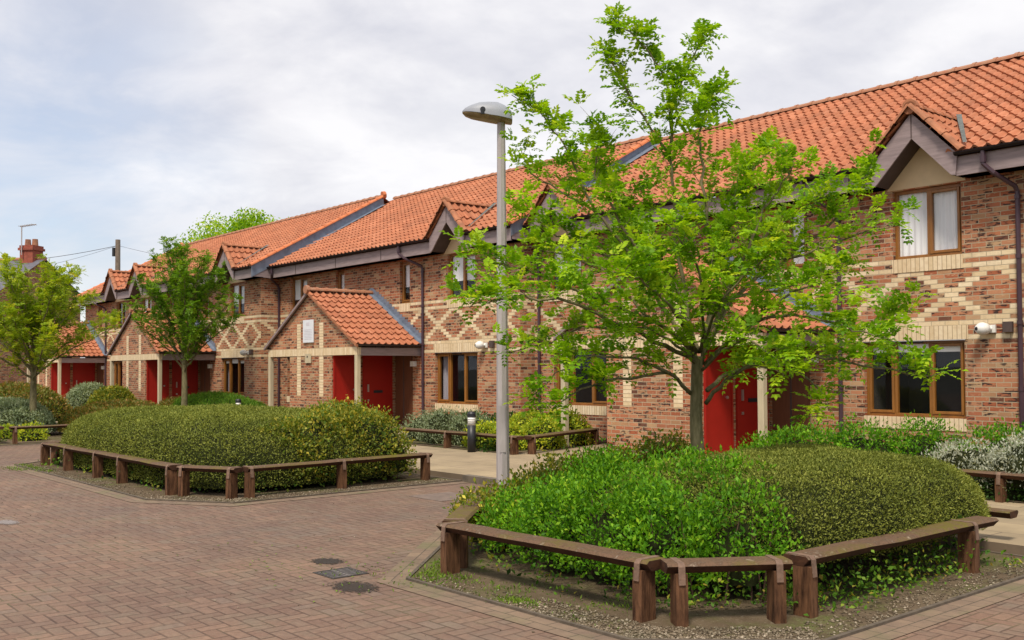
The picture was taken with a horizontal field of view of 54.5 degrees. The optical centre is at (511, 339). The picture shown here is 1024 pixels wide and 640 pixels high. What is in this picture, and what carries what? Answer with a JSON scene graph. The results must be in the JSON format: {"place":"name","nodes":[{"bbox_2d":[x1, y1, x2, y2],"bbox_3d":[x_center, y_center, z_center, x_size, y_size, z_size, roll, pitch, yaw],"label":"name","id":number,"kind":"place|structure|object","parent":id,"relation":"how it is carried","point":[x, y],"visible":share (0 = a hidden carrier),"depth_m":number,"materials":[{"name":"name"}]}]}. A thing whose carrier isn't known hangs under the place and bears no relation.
{"place":"outdoors","nodes":[
{"label":"outdoors","id":0,"kind":"place"},
{"bbox_2d":[0,445,1023,639],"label":"road","id":1,"kind":"structure","parent":0,"point":[65,577],"depth_m":8.13,"materials":[{"name":"brown brick"}]},
{"bbox_2d":[0,519,19,523],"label":"stain","id":2,"kind":"object","parent":1,"relation":"on","point":[5,521],"visible":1,"depth_m":10.84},
{"bbox_2d":[0,443,40,445],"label":"bed edging","id":3,"kind":"object","parent":1,"relation":"on","point":[20,444],"depth_m":22.24,"materials":[{"name":"grey concrete"}]},
{"bbox_2d":[0,431,63,444],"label":"planting bed","id":4,"kind":"object","parent":1,"relation":"on","point":[54,436],"depth_m":23.54,"materials":[{"name":"soil"}]},
{"bbox_2d":[0,420,49,440],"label":"golden shrub","id":5,"kind":"object","parent":4,"relation":"on","point":[29,434],"visible":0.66,"depth_m":23.64,"materials":[{"name":"yellow plant"}]},
{"bbox_2d":[0,395,56,432],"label":"sage hedge","id":6,"kind":"object","parent":4,"relation":"on","point":[15,411],"visible":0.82,"depth_m":25.16,"materials":[{"name":"green plant"}]},
{"bbox_2d":[9,424,68,443],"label":"timber rail","id":7,"kind":"object","parent":4,"relation":"on","point":[14,434],"visible":0.42,"depth_m":22.57,"materials":[{"name":"brown wood"}]},
{"bbox_2d":[0,252,124,413],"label":"rowan tree","id":8,"kind":"object","parent":4,"relation":"on","point":[41,327],"visible":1,"depth_m":25.07,"materials":[{"name":"green plant"}]},
{"bbox_2d":[56,398,162,433],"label":"bronze hedge","id":9,"kind":"object","parent":4,"relation":"on","point":[70,415],"visible":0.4,"depth_m":25.44,"materials":[{"name":"green plant"}]},
{"bbox_2d":[2,460,468,505],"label":"border paving","id":10,"kind":"structure","parent":1,"relation":"on","point":[91,488],"depth_m":13.35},
{"bbox_2d":[15,459,461,503],"bbox_3d":[-4.931,2.148,16.241,4.240,0.032,8.010,1,-2,-40],"label":"bed edging","id":11,"kind":"object","parent":1,"relation":"on","point":[143,498],"visible":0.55,"depth_m":13.39,"materials":[{"name":"grey concrete"}]},
{"bbox_2d":[23,460,455,501],"bbox_3d":[-4.931,2.142,16.241,4.180,0.001,7.950,1,-2,-40],"label":"planting bed","id":12,"kind":"object","parent":1,"relation":"on","point":[314,487],"visible":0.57,"depth_m":14.07,"materials":[{"name":"soil"}]},
{"bbox_2d":[49,441,60,463],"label":"timber rail","id":13,"kind":"object","parent":12,"relation":"on","point":[53,451],"visible":0.18,"depth_m":17.59,"materials":[{"name":"brown wood"}]},
{"bbox_2d":[40,442,181,494],"bbox_3d":[-6.291,1.937,15.258,0.222,0.431,5.700,1,-2,-41],"label":"timber rail","id":14,"kind":"object","parent":12,"relation":"on","point":[171,480],"visible":0.97,"depth_m":14.67,"materials":[{"name":"brown wood"}]},
{"bbox_2d":[0,434,366,491],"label":"ground cover","id":15,"kind":"object","parent":12,"relation":"on","point":[57,462],"visible":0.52,"depth_m":14.80,"materials":[{"name":"green plant"}]},
{"bbox_2d":[176,464,242,498],"bbox_3d":[-3.918,1.854,12.868,0.919,0.431,0.218,-1,-2,23],"label":"timber rail","id":16,"kind":"object","parent":12,"relation":"on","point":[231,481],"visible":0.91,"depth_m":12.80,"materials":[{"name":"brown wood"}]},
{"bbox_2d":[59,403,400,489],"bbox_3d":[-4.900,1.592,16.522,3.771,1.042,7.255,1,-2,-40],"label":"yew hedge","id":17,"kind":"object","parent":12,"relation":"on","point":[226,434],"visible":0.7,"depth_m":14.08,"materials":[{"name":"green plant"}]},
{"bbox_2d":[242,396,419,488],"bbox_3d":[-2.511,1.480,14.999,3.392,1.284,2.345,12,-13,-82],"label":"euonymus shrub","id":18,"kind":"object","parent":12,"relation":"on","point":[365,421],"visible":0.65,"depth_m":14.43,"materials":[{"name":"green plant"}]},
{"bbox_2d":[242,452,432,497],"bbox_3d":[-2.328,1.871,13.787,2.972,0.431,0.222,1,-2,-42],"label":"timber rail","id":19,"kind":"object","parent":12,"relation":"on","point":[249,481],"visible":0.91,"depth_m":13.67,"materials":[{"name":"brown wood"}]},
{"bbox_2d":[38,450,989,602],"bbox_3d":[-2.197,1.635,12.807,3.736,0.862,15.056,1,-2,-40],"label":"ground cover","id":20,"kind":"object","parent":12,"relation":"on","point":[822,570],"visible":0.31,"depth_m":7.83,"materials":[{"name":"green plant"}]},
{"bbox_2d":[197,539,412,601],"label":"fallen leaves","id":21,"kind":"object","parent":1,"relation":"on","point":[321,564],"visible":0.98,"depth_m":8.22,"materials":[{"name":"brown plant"}]},
{"bbox_2d":[310,558,343,564],"bbox_3d":[-1.587,1.905,8.558,0.400,0.001,0.520,1,-2,-40],"label":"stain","id":22,"kind":"object","parent":1,"relation":"on","point":[326,560],"visible":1,"depth_m":8.54,"materials":[{"name":"grey"}]},
{"bbox_2d":[0,463,669,632],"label":"grass","id":23,"kind":"structure","parent":1,"relation":"on","point":[513,598],"depth_m":7.59,"materials":[{"name":"green plant"}]},
{"bbox_2d":[313,567,368,578],"bbox_3d":[-1.387,1.891,8.059,0.330,0.006,0.330,1,-2,-40],"label":"drain grate","id":24,"kind":"object","parent":1,"relation":"on","point":[344,572],"visible":1,"depth_m":8.05,"materials":[{"name":"metal"}]},
{"bbox_2d":[326,580,377,592],"bbox_3d":[-1.196,1.873,7.540,0.480,0.001,0.720,1,-2,-40],"label":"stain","id":25,"kind":"object","parent":1,"relation":"on","point":[353,586],"visible":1,"depth_m":7.54,"materials":[{"name":"grey"}]},
{"bbox_2d":[409,492,469,501],"bbox_3d":[-0.862,2.028,12.842,0.650,0.006,0.700,1,-2,-40],"label":"inspection cover","id":26,"kind":"object","parent":1,"relation":"on","point":[442,496],"visible":0.71,"depth_m":12.83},
{"bbox_2d":[1,482,965,639],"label":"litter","id":27,"kind":"object","parent":1,"relation":"on","point":[266,562],"visible":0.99,"depth_m":9.51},
{"bbox_2d":[462,474,522,484],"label":"kerb","id":28,"kind":"structure","parent":1,"relation":"on","point":[469,478],"depth_m":14.29,"materials":[{"name":"concrete"}]},
{"bbox_2d":[23,464,1023,639],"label":"gravel","id":29,"kind":"structure","parent":1,"relation":"on","point":[644,629],"depth_m":6.54,"materials":[{"name":"grey gravel"}]},
{"bbox_2d":[377,529,1023,639],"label":"border paving","id":30,"kind":"structure","parent":1,"relation":"on","point":[422,552],"depth_m":6.80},
{"bbox_2d":[987,507,1017,518],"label":"timber rail","id":31,"kind":"object","parent":30,"relation":"on","point":[1003,513],"visible":0.05,"depth_m":8.87,"materials":[{"name":"brown wood"}]},
{"bbox_2d":[406,543,1023,639],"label":"bed edging","id":32,"kind":"object","parent":1,"relation":"on","point":[834,637],"visible":0.46,"depth_m":6.67,"materials":[{"name":"grey concrete"}]},
{"bbox_2d":[411,536,1023,638],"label":"planting bed","id":33,"kind":"object","parent":1,"relation":"on","point":[747,613],"visible":0.4,"depth_m":7.28,"materials":[{"name":"soil"}]},
{"bbox_2d":[442,483,501,567],"bbox_3d":[-0.314,1.734,9.487,0.221,0.431,2.648,-1,-2,7],"label":"timber rail","id":34,"kind":"object","parent":33,"relation":"on","point":[466,514],"visible":0.31,"depth_m":8.33,"materials":[{"name":"brown wood"}]},
{"bbox_2d":[462,102,511,489],"bbox_3d":[-0.257,-0.313,10.801,0.546,4.560,0.300,0,-2,-5],"label":"street lamp","id":35,"kind":"object","parent":33,"relation":"on","point":[490,112],"visible":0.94,"depth_m":10.75,"materials":[{"name":"grey metal"}]},
{"bbox_2d":[500,406,505,451],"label":"access door","id":36,"kind":"structure","parent":35,"relation":"in","point":[502,408],"depth_m":10.70,"materials":[{"name":"grey metal"}]},
{"bbox_2d":[436,521,665,622],"bbox_3d":[0.198,1.666,7.260,0.222,0.431,2.221,1,-2,-42],"label":"timber rail","id":37,"kind":"object","parent":33,"relation":"on","point":[645,566],"visible":0.92,"depth_m":6.96,"materials":[{"name":"brown wood"}]},
{"bbox_2d":[442,426,715,554],"bbox_3d":[0.616,1.447,10.073,3.166,1.156,2.682,0,-2,-23],"label":"euonymus shrub","id":38,"kind":"object","parent":33,"relation":"on","point":[550,464],"visible":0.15,"depth_m":9.75,"materials":[{"name":"green plant"}]},
{"bbox_2d":[470,434,806,602],"bbox_3d":[1.226,1.344,8.084,2.430,1.075,2.989,1,-2,-40],"label":"green shrub","id":39,"kind":"object","parent":33,"relation":"on","point":[563,508],"visible":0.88,"depth_m":7.39,"materials":[{"name":"green plant"}]},
{"bbox_2d":[439,1,969,454],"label":"rowan tree","id":40,"kind":"object","parent":33,"relation":"on","point":[628,259],"visible":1,"depth_m":9.49,"materials":[{"name":"green plant"}]},
{"bbox_2d":[660,555,792,626],"bbox_3d":[1.383,1.635,6.421,0.825,0.431,0.217,0,-2,-7],"label":"timber rail","id":41,"kind":"object","parent":33,"relation":"on","point":[678,569],"visible":0.93,"depth_m":6.36,"materials":[{"name":"brown wood"}]},
{"bbox_2d":[479,535,1023,615],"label":"ground cover","id":42,"kind":"object","parent":33,"relation":"on","point":[907,573],"visible":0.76,"depth_m":7.14,"materials":[{"name":"green plant"}]},
{"bbox_2d":[600,441,991,563],"bbox_3d":[2.479,1.280,8.630,3.663,0.741,2.436,1,-2,-40],"label":"yew hedge","id":43,"kind":"object","parent":33,"relation":"on","point":[832,494],"visible":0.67,"depth_m":7.63,"materials":[{"name":"green plant"}]},
{"bbox_2d":[783,516,998,618],"bbox_3d":[2.897,1.654,7.372,2.601,0.431,0.222,1,-2,-39],"label":"timber rail","id":44,"kind":"object","parent":33,"relation":"on","point":[805,576],"visible":0.91,"depth_m":7.05,"materials":[{"name":"brown wood"}]},
{"bbox_2d":[0,0,1023,357],"label":"sky","id":45,"kind":"structure","parent":0,"point":[131,122],"materials":[{"name":"white"}]},
{"bbox_2d":[56,421,1023,554],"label":"pavement","id":46,"kind":"structure","parent":0,"point":[1002,534],"depth_m":15.46,"materials":[{"name":"beige concrete"}]},
{"bbox_2d":[0,380,72,420],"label":"bronze shrub","id":47,"kind":"object","parent":46,"relation":"on","point":[56,404],"visible":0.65,"depth_m":31.82,"materials":[{"name":"green plant"}]},
{"bbox_2d":[64,381,103,408],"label":"sage shrub","id":48,"kind":"object","parent":46,"relation":"on","point":[79,394],"visible":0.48,"depth_m":35.23,"materials":[{"name":"green plant"}]},
{"bbox_2d":[84,383,135,405],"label":"euonymus shrub","id":49,"kind":"object","parent":46,"relation":"on","point":[111,392],"visible":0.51,"depth_m":33.60,"materials":[{"name":"green plant"}]},
{"bbox_2d":[25,191,427,405],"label":"terraced house","id":50,"kind":"structure","parent":46,"relation":"on","point":[134,362],"depth_m":34.67,"materials":[{"name":"brick"}]},
{"bbox_2d":[51,362,69,398],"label":"door","id":51,"kind":"structure","parent":50,"relation":"in","point":[65,367],"depth_m":43.04,"materials":[{"name":"red paint"}]},
{"bbox_2d":[73,363,94,387],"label":"door","id":52,"kind":"structure","parent":50,"relation":"in","point":[82,372],"depth_m":43.61,"materials":[{"name":"red paint"}]},
{"bbox_2d":[97,363,102,383],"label":"cupboard door","id":53,"kind":"structure","parent":50,"relation":"in","point":[99,371],"depth_m":43.62,"materials":[{"name":"brown wood"}]},
{"bbox_2d":[115,361,121,386],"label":"window","id":54,"kind":"structure","parent":50,"relation":"in","point":[118,364],"depth_m":42.41,"materials":[{"name":"brown wood"}]},
{"bbox_2d":[118,301,125,328],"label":"window","id":55,"kind":"structure","parent":50,"relation":"in","point":[120,306],"depth_m":42.24,"materials":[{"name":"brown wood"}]},
{"bbox_2d":[143,297,150,311],"bbox_3d":[-14.466,-1.099,39.647,0.105,1.140,1.100,1,-2,-40],"label":"window","id":56,"kind":"structure","parent":50,"relation":"in","point":[144,300],"depth_m":39.90,"materials":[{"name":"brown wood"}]},
{"bbox_2d":[146,360,168,403],"bbox_3d":[-12.258,1.640,34.448,0.770,1.975,0.060,1,-2,-40],"label":"door","id":57,"kind":"structure","parent":50,"relation":"in","point":[152,365],"depth_m":34.39,"materials":[{"name":"red paint"}]},
{"bbox_2d":[172,360,197,397],"bbox_3d":[-11.522,1.654,35.072,0.920,1.975,0.060,1,-2,-40],"label":"door","id":58,"kind":"structure","parent":50,"relation":"in","point":[192,370],"depth_m":35.13,"materials":[{"name":"red paint"}]},
{"bbox_2d":[200,360,209,393],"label":"cupboard door","id":59,"kind":"structure","parent":50,"relation":"in","point":[204,371],"depth_m":35.09,"materials":[{"name":"brown wood"}]},
{"bbox_2d":[224,358,243,394],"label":"window","id":60,"kind":"structure","parent":50,"relation":"in","point":[233,367],"depth_m":34.07,"materials":[{"name":"brown wood"}]},
{"bbox_2d":[232,283,243,317],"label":"window","id":61,"kind":"structure","parent":50,"relation":"in","point":[238,288],"depth_m":33.55,"materials":[{"name":"brown wood"}]},
{"bbox_2d":[240,350,248,355],"bbox_3d":[-8.736,0.430,32.506,0.306,0.200,0.200,0,-2,-14],"label":"security light","id":62,"kind":"object","parent":50,"relation":"attached to","point":[243,352],"visible":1,"depth_m":32.43,"materials":[{"name":"white plastic"}]},
{"bbox_2d":[467,411,475,451],"bbox_3d":[-0.760,1.735,18.723,0.164,0.765,0.164,1,-2,-40],"label":"bollard light","id":63,"kind":"object","parent":46,"relation":"on","point":[471,433],"visible":1,"depth_m":18.66,"materials":[{"name":"black paint"}]},
{"bbox_2d":[264,130,712,426],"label":"terraced house","id":64,"kind":"structure","parent":46,"relation":"on","point":[393,335],"depth_m":26.34,"materials":[{"name":"brick"}]},
{"bbox_2d":[292,277,306,307],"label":"window","id":65,"kind":"structure","parent":64,"relation":"in","point":[298,283],"depth_m":31.61,"materials":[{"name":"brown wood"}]},
{"bbox_2d":[305,354,310,362],"bbox_3d":[-5.477,0.507,26.727,0.031,0.250,0.300,1,-2,-40],"label":"sign","id":66,"kind":"object","parent":64,"relation":"attached to","point":[307,358],"visible":1,"depth_m":26.71,"materials":[{"name":"paint"}]},
{"bbox_2d":[303,319,313,342],"bbox_3d":[-5.474,-0.223,26.742,0.029,0.610,0.560,1,-2,-40],"label":"notice board","id":67,"kind":"object","parent":64,"relation":"attached to","point":[308,331],"visible":1,"depth_m":26.71,"materials":[{"name":"white plastic"}]},
{"bbox_2d":[338,271,343,292],"bbox_3d":[-4.985,-1.452,29.428,0.104,1.140,0.480,1,-2,-40],"label":"window","id":68,"kind":"structure","parent":64,"relation":"in","point":[340,274],"depth_m":29.53,"materials":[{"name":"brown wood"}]},
{"bbox_2d":[333,355,354,406],"bbox_3d":[-4.335,1.349,26.066,0.770,1.975,0.060,1,-2,-40],"label":"door","id":69,"kind":"structure","parent":64,"relation":"in","point":[343,365],"depth_m":26.03,"materials":[{"name":"red paint"}]},
{"bbox_2d":[362,355,392,425],"bbox_3d":[-3.599,1.363,26.690,0.920,1.975,0.060,1,-2,-40],"label":"door","id":70,"kind":"structure","parent":64,"relation":"in","point":[377,374],"depth_m":26.70,"materials":[{"name":"red paint"}]},
{"bbox_2d":[395,356,412,426],"bbox_3d":[-2.902,1.387,26.703,0.031,1.920,0.780,1,-2,-40],"label":"cupboard door","id":71,"kind":"structure","parent":64,"relation":"in","point":[403,370],"depth_m":26.68,"materials":[{"name":"brown wood"}]},
{"bbox_2d":[402,261,409,303],"bbox_3d":[-2.299,-1.531,27.275,1.415,1.140,0.480,1,-2,-40],"label":"window","id":72,"kind":"structure","parent":64,"relation":"in","point":[405,265],"depth_m":26.95,"materials":[{"name":"brown wood"}]},
{"bbox_2d":[438,352,477,404],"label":"window","id":73,"kind":"structure","parent":64,"relation":"in","point":[457,372],"depth_m":25.76,"materials":[{"name":"brown wood"}]},
{"bbox_2d":[450,251,475,298],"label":"window","id":74,"kind":"structure","parent":64,"relation":"in","point":[463,277],"depth_m":25.14,"materials":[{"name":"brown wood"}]},
{"bbox_2d":[475,341,487,348],"bbox_3d":[-0.749,0.137,24.048,0.306,0.200,0.200,0,-2,-14],"label":"security light","id":75,"kind":"object","parent":64,"relation":"attached to","point":[479,344],"visible":1,"depth_m":23.98,"materials":[{"name":"white plastic"}]},
{"bbox_2d":[489,341,494,346],"bbox_3d":[-0.486,0.109,23.838,0.086,0.160,0.140,1,-2,-40],"label":"junction box","id":76,"kind":"object","parent":64,"relation":"attached to","point":[491,343],"visible":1,"depth_m":23.79,"materials":[{"name":"plastic"}]},
{"bbox_2d":[398,437,606,453],"bbox_3d":[-0.228,2.178,21.310,3.770,0.001,5.100,1,-2,-40],"label":"flower bed","id":77,"kind":"object","parent":46,"relation":"on","point":[442,445],"visible":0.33,"depth_m":20.19,"materials":[{"name":"soil"}]},
{"bbox_2d":[398,405,493,445],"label":"sage shrub","id":78,"kind":"object","parent":77,"relation":"on","point":[439,420],"visible":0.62,"depth_m":20.80,"materials":[{"name":"green plant"}]},
{"bbox_2d":[390,426,523,454],"bbox_3d":[-1.437,1.996,19.931,0.222,0.361,4.950,1,-2,-40],"label":"timber rail","id":79,"kind":"object","parent":77,"relation":"on","point":[514,446],"visible":0.63,"depth_m":19.35,"materials":[{"name":"brown wood"}]},
{"bbox_2d":[419,408,539,451],"bbox_3d":[-0.520,1.851,21.097,2.155,0.836,4.940,0,-2,-25],"label":"dark shrub","id":80,"kind":"object","parent":77,"relation":"on","point":[489,448],"visible":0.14,"depth_m":19.09,"materials":[{"name":"green plant"}]},
{"bbox_2d":[460,405,594,450],"bbox_3d":[0.427,1.752,19.958,2.843,0.894,1.974,1,-2,-40],"label":"golden shrub","id":81,"kind":"object","parent":77,"relation":"on","point":[548,424],"visible":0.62,"depth_m":19.43,"materials":[{"name":"yellow plant"}]},
{"bbox_2d":[524,428,598,453],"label":"timber rail","id":82,"kind":"object","parent":46,"relation":"on","point":[531,439],"visible":0.95,"depth_m":19.01,"materials":[{"name":"brown wood"}]},
{"bbox_2d":[522,51,1023,453],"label":"terraced house","id":83,"kind":"structure","parent":46,"relation":"on","point":[950,157],"depth_m":17.11,"materials":[{"name":"brick"}]},
{"bbox_2d":[551,239,581,291],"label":"window","id":84,"kind":"structure","parent":83,"relation":"in","point":[561,245],"depth_m":22.99,"materials":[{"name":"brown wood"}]},
{"bbox_2d":[556,350,606,405],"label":"window","id":85,"kind":"structure","parent":83,"relation":"in","point":[591,396],"depth_m":23.42,"materials":[{"name":"brown wood"}]},
{"bbox_2d":[703,346,733,453],"bbox_3d":[3.620,1.051,17.399,0.770,1.975,0.060,1,-2,-40],"label":"door","id":86,"kind":"structure","parent":83,"relation":"in","point":[719,413],"depth_m":17.38,"materials":[{"name":"red paint"}]},
{"bbox_2d":[735,344,768,449],"bbox_3d":[4.356,1.065,18.022,0.920,1.975,0.060,1,-2,-40],"label":"door","id":87,"kind":"structure","parent":83,"relation":"in","point":[746,398],"depth_m":17.91,"materials":[{"name":"red paint"}]},
{"bbox_2d":[772,347,809,441],"bbox_3d":[5.053,1.088,18.036,0.031,1.920,0.780,1,-2,-40],"label":"cupboard door","id":88,"kind":"structure","parent":83,"relation":"in","point":[782,412],"depth_m":18.03,"materials":[{"name":"brown wood"}]},
{"bbox_2d":[786,208,806,268],"bbox_3d":[5.220,-1.842,18.107,0.102,1.140,0.480,1,-2,-40],"label":"window","id":89,"kind":"structure","parent":83,"relation":"in","point":[800,263],"depth_m":18.13,"materials":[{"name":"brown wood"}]},
{"bbox_2d":[866,340,965,418],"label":"window","id":90,"kind":"structure","parent":83,"relation":"in","point":[887,395],"depth_m":17.25,"materials":[{"name":"brown wood"}]},
{"bbox_2d":[894,183,961,259],"bbox_3d":[6.812,-1.906,16.232,0.106,1.140,1.160,1,-2,-40],"label":"window","id":91,"kind":"structure","parent":83,"relation":"in","point":[938,232],"depth_m":16.18,"materials":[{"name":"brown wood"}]},
{"bbox_2d":[974,322,995,334],"bbox_3d":[7.265,-0.164,15.312,0.306,0.200,0.200,0,-2,-14],"label":"security light","id":92,"kind":"object","parent":83,"relation":"attached to","point":[982,328],"visible":1,"depth_m":15.25,"materials":[{"name":"white plastic"}]},
{"bbox_2d":[1002,321,1013,331],"bbox_3d":[7.528,-0.192,15.102,0.086,0.160,0.140,1,-2,-40],"label":"junction box","id":93,"kind":"object","parent":83,"relation":"attached to","point":[1007,326],"visible":1,"depth_m":15.06,"materials":[{"name":"plastic"}]},
{"bbox_2d":[959,469,1023,502],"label":"timber rail","id":94,"kind":"object","parent":46,"relation":"on","point":[1001,478],"visible":0.87,"depth_m":11.41,"materials":[{"name":"brown wood"}]},
{"label":"flower bed","id":95,"kind":"structure","parent":46,"relation":"on","visible":0},
{"bbox_2d":[157,396,176,405],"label":"bronze shrub","id":96,"kind":"object","parent":95,"relation":"on","point":[167,401],"visible":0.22,"depth_m":32.43,"materials":[{"name":"brown plant"}]},
{"bbox_2d":[122,236,244,405],"bbox_3d":[-9.934,-0.336,30.272,3.596,5.702,3.789,0,-2,-15],"label":"rowan tree","id":97,"kind":"object","parent":95,"relation":"on","point":[188,307],"visible":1,"depth_m":29.97,"materials":[{"name":"green plant"}]},
{"bbox_2d":[170,389,266,405],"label":"grassy hedge","id":98,"kind":"object","parent":95,"relation":"on","point":[214,397],"visible":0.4,"depth_m":30.15,"materials":[{"name":"green plant"}]},
{"bbox_2d":[235,399,240,404],"bbox_3d":[-7.854,2.087,28.553,0.164,0.765,0.164,1,-2,-40],"label":"bollard light","id":99,"kind":"object","parent":95,"relation":"on","point":[238,401],"visible":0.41,"depth_m":28.50,"materials":[{"name":"black paint"}]},
{"label":"flower bed","id":100,"kind":"structure","parent":46,"relation":"on","visible":0},
{"bbox_2d":[729,410,1023,457],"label":"green shrub","id":101,"kind":"object","parent":100,"relation":"on","point":[917,443],"visible":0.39,"depth_m":13.56,"materials":[{"name":"green plant"}]},
{"bbox_2d":[921,427,1023,490],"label":"silver shrub","id":102,"kind":"object","parent":100,"relation":"on","point":[1011,461],"visible":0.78,"depth_m":11.90,"materials":[{"name":"green plant"}]},
{"bbox_2d":[970,469,1023,502],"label":"dark shrub","id":103,"kind":"object","parent":100,"relation":"on","point":[1013,493],"visible":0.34,"depth_m":11.53,"materials":[{"name":"green plant"}]},
{"label":"ground","id":104,"kind":"structure","parent":0,"visible":0},
{"bbox_2d":[0,239,79,383],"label":"slate house","id":105,"kind":"structure","parent":104,"relation":"on","point":[29,253],"depth_m":58.97,"materials":[{"name":"brick"}]},
{"bbox_2d":[20,224,35,254],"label":"tv aerial","id":106,"kind":"object","parent":105,"relation":"attached to","point":[21,233],"visible":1,"depth_m":59.41,"materials":[{"name":"silver metal"}]},
{"bbox_2d":[112,239,119,269],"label":"utility pole","id":107,"kind":"object","parent":104,"relation":"on","point":[116,251],"visible":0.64,"depth_m":68.94,"materials":[{"name":"brown wood"}]},
{"bbox_2d":[49,246,113,257],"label":"overhead wire","id":108,"kind":"object","parent":107,"relation":"attached to","point":[81,252],"visible":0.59,"depth_m":70.11,"materials":[{"name":"plastic"}]},
{"bbox_2d":[179,210,255,242],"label":"ash tree","id":109,"kind":"object","parent":104,"relation":"on","point":[210,230],"visible":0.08,"depth_m":59.51,"materials":[{"name":"green plant"}]},
{"bbox_2d":[224,207,288,233],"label":"ash tree","id":110,"kind":"object","parent":104,"relation":"on","point":[244,221],"visible":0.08,"depth_m":57.23,"materials":[{"name":"green plant"}]}
]}

